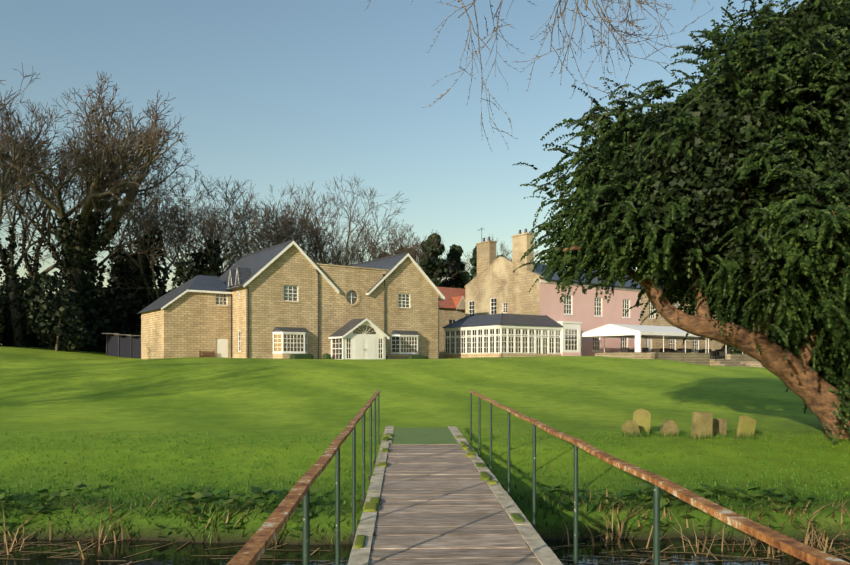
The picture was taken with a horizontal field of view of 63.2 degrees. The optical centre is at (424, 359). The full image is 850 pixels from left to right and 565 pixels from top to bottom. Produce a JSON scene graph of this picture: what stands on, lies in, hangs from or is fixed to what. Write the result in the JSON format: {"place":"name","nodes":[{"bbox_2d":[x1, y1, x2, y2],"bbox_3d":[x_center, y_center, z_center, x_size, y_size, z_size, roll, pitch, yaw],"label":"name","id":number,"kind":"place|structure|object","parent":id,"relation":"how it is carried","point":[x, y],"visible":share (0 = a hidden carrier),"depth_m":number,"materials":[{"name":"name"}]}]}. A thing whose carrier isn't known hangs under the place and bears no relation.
{"place":"outdoors","nodes":[
{"label":"outdoors","id":0,"kind":"place"},
{"bbox_2d":[0,0,805,350],"label":"sky","id":1,"kind":"structure","parent":0,"point":[266,93],"materials":[{"name":"blue"}]},
{"bbox_2d":[0,346,849,544],"bbox_3d":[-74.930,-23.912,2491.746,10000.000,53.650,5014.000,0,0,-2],"label":"lawn","id":2,"kind":"structure","parent":0,"point":[44,392],"depth_m":15.72,"materials":[{"name":"green plant"}]},
{"bbox_2d":[0,71,200,350],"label":"bare tree","id":3,"kind":"object","parent":2,"relation":"on","point":[80,248],"visible":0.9,"depth_m":57.97,"materials":[{"name":"brown plant"}]},
{"bbox_2d":[0,229,229,352],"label":"bushes","id":4,"kind":"object","parent":2,"relation":"on","point":[115,310],"visible":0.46,"depth_m":61.35,"materials":[{"name":"green plant"}]},
{"bbox_2d":[102,332,140,357],"bbox_3d":[-23.109,-0.941,54.410,6.445,2.446,1.532,0,0,32],"label":"navy windbreak fence","id":5,"kind":"object","parent":2,"relation":"on","point":[123,345],"visible":0.56,"depth_m":54.98,"materials":[{"name":"black metal"}]},
{"bbox_2d":[0,65,542,346],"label":"bare trees","id":6,"kind":"object","parent":2,"relation":"on","point":[283,231],"visible":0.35,"depth_m":65.75,"materials":[{"name":"brown plant"}]},
{"bbox_2d":[137,240,445,358],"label":"stone house","id":7,"kind":"structure","parent":2,"relation":"on","point":[290,299],"depth_m":47.34,"materials":[{"name":"beige brick"}]},
{"bbox_2d":[0,445,849,543],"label":"plants","id":8,"kind":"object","parent":2,"relation":"on","point":[257,492],"depth_m":9.25,"materials":[{"name":"green plant"}]},
{"bbox_2d":[437,287,464,358],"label":"red roof house","id":9,"kind":"structure","parent":2,"relation":"on","point":[452,308],"depth_m":75.01,"materials":[{"name":"stone"}]},
{"bbox_2d":[226,390,849,564],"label":"footbridge","id":10,"kind":"object","parent":2,"relation":"on","point":[437,496],"visible":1,"depth_m":6.29,"materials":[{"name":"brown wood"}]},
{"bbox_2d":[442,227,723,358],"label":"pink house","id":11,"kind":"structure","parent":2,"relation":"on","point":[508,313],"depth_m":59.39,"materials":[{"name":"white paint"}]},
{"bbox_2d":[378,233,788,353],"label":"evergreen trees","id":12,"kind":"object","parent":2,"relation":"on","point":[462,278],"visible":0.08,"depth_m":85.46,"materials":[{"name":"green plant"}]},
{"bbox_2d":[513,0,849,444],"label":"yew tree","id":13,"kind":"object","parent":2,"relation":"on","point":[692,165],"depth_m":12.12,"materials":[{"name":"green plant"}]},
{"bbox_2d":[622,409,755,438],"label":"stones","id":14,"kind":"object","parent":2,"relation":"on","point":[706,423],"visible":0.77,"depth_m":13.98,"materials":[{"name":"beige stone"}]},
{"bbox_2d":[622,428,763,439],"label":"grass tufts","id":15,"kind":"object","parent":2,"relation":"on","point":[647,433],"visible":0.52,"depth_m":13.84,"materials":[{"name":"green plant"}]},
{"bbox_2d":[581,324,820,367],"bbox_3d":[24.751,-0.422,60.248,25.580,4.850,12.700,0,0,-35],"label":"terrace marquee","id":16,"kind":"object","parent":2,"relation":"on","point":[638,333],"visible":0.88,"depth_m":54.87,"materials":[{"name":"fabric"}]},
{"bbox_2d":[0,537,849,564],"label":"water stream","id":17,"kind":"structure","parent":0,"point":[169,554],"depth_m":8.22,"materials":[{"name":"black"}]},
{"bbox_2d":[0,483,849,564],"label":"dead reeds","id":18,"kind":"object","parent":17,"relation":"on","point":[619,533],"visible":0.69,"depth_m":8.54,"materials":[{"name":"plant"}]},
{"bbox_2d":[364,0,713,149],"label":"overhanging twigs","id":19,"kind":"object","parent":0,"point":[631,22],"visible":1,"depth_m":5.28,"materials":[{"name":"brown plant"}]}
]}

